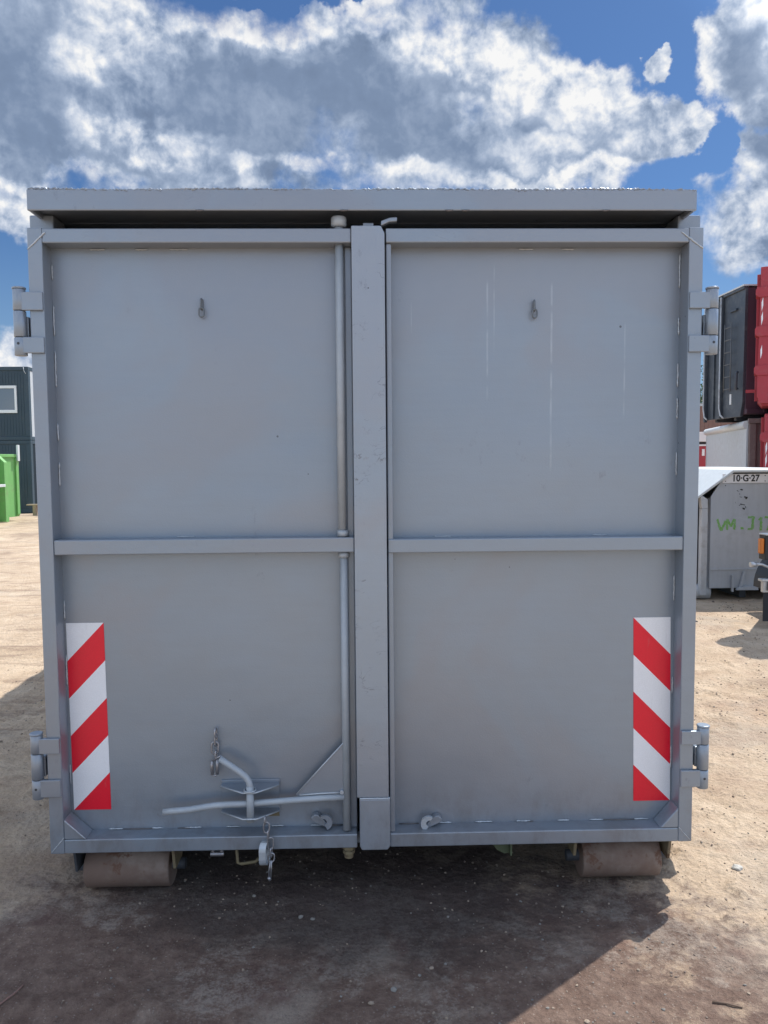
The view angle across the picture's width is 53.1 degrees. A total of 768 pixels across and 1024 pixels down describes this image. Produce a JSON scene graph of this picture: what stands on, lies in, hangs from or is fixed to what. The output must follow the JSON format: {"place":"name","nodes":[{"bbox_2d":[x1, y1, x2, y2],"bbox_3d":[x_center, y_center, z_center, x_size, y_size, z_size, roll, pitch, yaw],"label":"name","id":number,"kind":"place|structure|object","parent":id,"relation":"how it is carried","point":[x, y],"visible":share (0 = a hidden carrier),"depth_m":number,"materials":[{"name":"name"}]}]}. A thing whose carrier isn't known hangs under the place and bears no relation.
{"place":"outdoors","nodes":[
{"label":"outdoors","id":0,"kind":"place"},
{"bbox_2d":[0,513,767,1023],"bbox_3d":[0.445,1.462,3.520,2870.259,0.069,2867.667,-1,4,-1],"label":"ground","id":1,"kind":"structure","parent":0,"point":[62,925],"depth_m":2.87,"materials":[{"name":"beige stone"}]},
{"bbox_2d":[0,445,20,521],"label":"green container","id":2,"kind":"object","parent":1,"relation":"on","point":[9,489],"visible":1,"depth_m":22.36,"materials":[{"name":"metal"}]},
{"bbox_2d":[0,984,23,1004],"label":"twig","id":3,"kind":"object","parent":1,"relation":"on","point":[11,995],"visible":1,"depth_m":2.45,"materials":[{"name":"wood"}]},
{"bbox_2d":[0,440,36,512],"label":"site cabin","id":4,"kind":"object","parent":1,"relation":"on","point":[27,479],"visible":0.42,"depth_m":25.67,"materials":[{"name":"metal"}]},
{"bbox_2d":[0,367,34,440],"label":"site cabin","id":5,"kind":"object","parent":4,"relation":"on","point":[16,406],"visible":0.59,"depth_m":25.51,"materials":[{"name":"metal"}]},
{"bbox_2d":[0,386,17,412],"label":"window","id":6,"kind":"structure","parent":5,"relation":"in","point":[8,394],"depth_m":25.48,"materials":[{"name":"clear glass"}]},
{"bbox_2d":[26,504,37,515],"bbox_3d":[-10.387,-0.075,24.711,2.100,0.370,0.220,-1,4,-1],"label":"plank bench","id":7,"kind":"object","parent":1,"relation":"on","point":[35,509],"visible":0.38,"depth_m":24.58,"materials":[{"name":"brown wood"}]},
{"bbox_2d":[11,187,718,887],"bbox_3d":[-0.123,-0.046,5.955,2.670,2.705,6.172,-1,4,-1],"label":"roll off container","id":8,"kind":"object","parent":1,"relation":"on","point":[367,519],"visible":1,"depth_m":2.98,"materials":[{"name":"grey metal"}]},
{"bbox_2d":[27,228,357,853],"bbox_3d":[-0.706,0.133,2.949,1.185,2.366,0.104,-1,4,-1],"label":"door panel","id":9,"kind":"structure","parent":8,"relation":"in","point":[185,395],"depth_m":2.97,"materials":[{"name":"grey paint"}]},
{"bbox_2d":[385,228,703,846],"bbox_3d":[0.608,0.120,2.981,1.188,2.366,0.104,-1,4,-1],"label":"door panel","id":10,"kind":"structure","parent":8,"relation":"in","point":[543,384],"depth_m":3.00,"materials":[{"name":"grey paint"}]},
{"bbox_2d":[700,365,702,403],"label":"leafy tree","id":11,"kind":"object","parent":1,"relation":"on","point":[701,397],"visible":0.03,"depth_m":40.96,"materials":[{"name":"green plant"}]},
{"bbox_2d":[699,432,705,466],"bbox_3d":[8.806,-1.225,24.013,2.060,2.460,1.980,-1,4,-1],"label":"red hut","id":12,"kind":"object","parent":1,"relation":"on","point":[702,449],"visible":0.06,"depth_m":23.07,"materials":[{"name":"paint"}]},
{"bbox_2d":[699,404,732,431],"bbox_3d":[18.086,-3.163,37.255,10.200,4.180,0.130,-1,4,-1],"label":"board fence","id":13,"kind":"object","parent":1,"relation":"on","point":[709,424],"visible":0.02,"depth_m":37.11,"materials":[{"name":"brown wood"}]},
{"bbox_2d":[712,1001,742,1007],"bbox_3d":[1.071,1.535,2.397,0.086,0.009,0.010,1,4,18],"label":"twig","id":14,"kind":"object","parent":1,"relation":"on","point":[718,1002],"visible":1,"depth_m":2.40,"materials":[{"name":"wood"}]},
{"bbox_2d":[703,418,760,466],"bbox_3d":[9.237,-0.851,18.187,2.397,2.500,5.120,1,4,14],"label":"pale container","id":15,"kind":"object","parent":1,"relation":"on","point":[734,445],"visible":0.44,"depth_m":17.15,"materials":[{"name":"white metal"}]},
{"bbox_2d":[702,284,767,422],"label":"dark container","id":16,"kind":"object","parent":15,"relation":"on","point":[728,375],"visible":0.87,"depth_m":16.37,"materials":[{"name":"black metal"}]},
{"bbox_2d":[696,467,767,598],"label":"container","id":17,"kind":"object","parent":1,"relation":"on","point":[732,513],"visible":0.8,"depth_m":9.18,"materials":[{"name":"grey metal"}]},
{"bbox_2d":[732,864,742,870],"bbox_3d":[1.477,1.489,3.220,0.043,0.022,0.039,-3,5,-35],"label":"stone","id":18,"kind":"object","parent":1,"relation":"on","point":[737,867],"visible":1,"depth_m":3.21,"materials":[{"name":"white stone"}]},
{"bbox_2d":[749,533,767,620],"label":"trailer","id":19,"kind":"object","parent":1,"relation":"on","point":[761,578],"visible":1,"depth_m":7.56,"materials":[{"name":"black metal"}]},
{"bbox_2d":[760,414,767,467],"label":"red container","id":20,"kind":"object","parent":1,"relation":"on","point":[764,445],"visible":0.32,"depth_m":15.04,"materials":[{"name":"metal"}]},
{"bbox_2d":[746,266,767,408],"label":"red container","id":21,"kind":"object","parent":20,"relation":"on","point":[760,391],"visible":0.8,"depth_m":14.83,"materials":[{"name":"metal"}]},
{"bbox_2d":[0,0,767,402],"label":"sky","id":22,"kind":"structure","parent":0,"point":[97,94],"materials":[{"name":"blue"}]}
]}

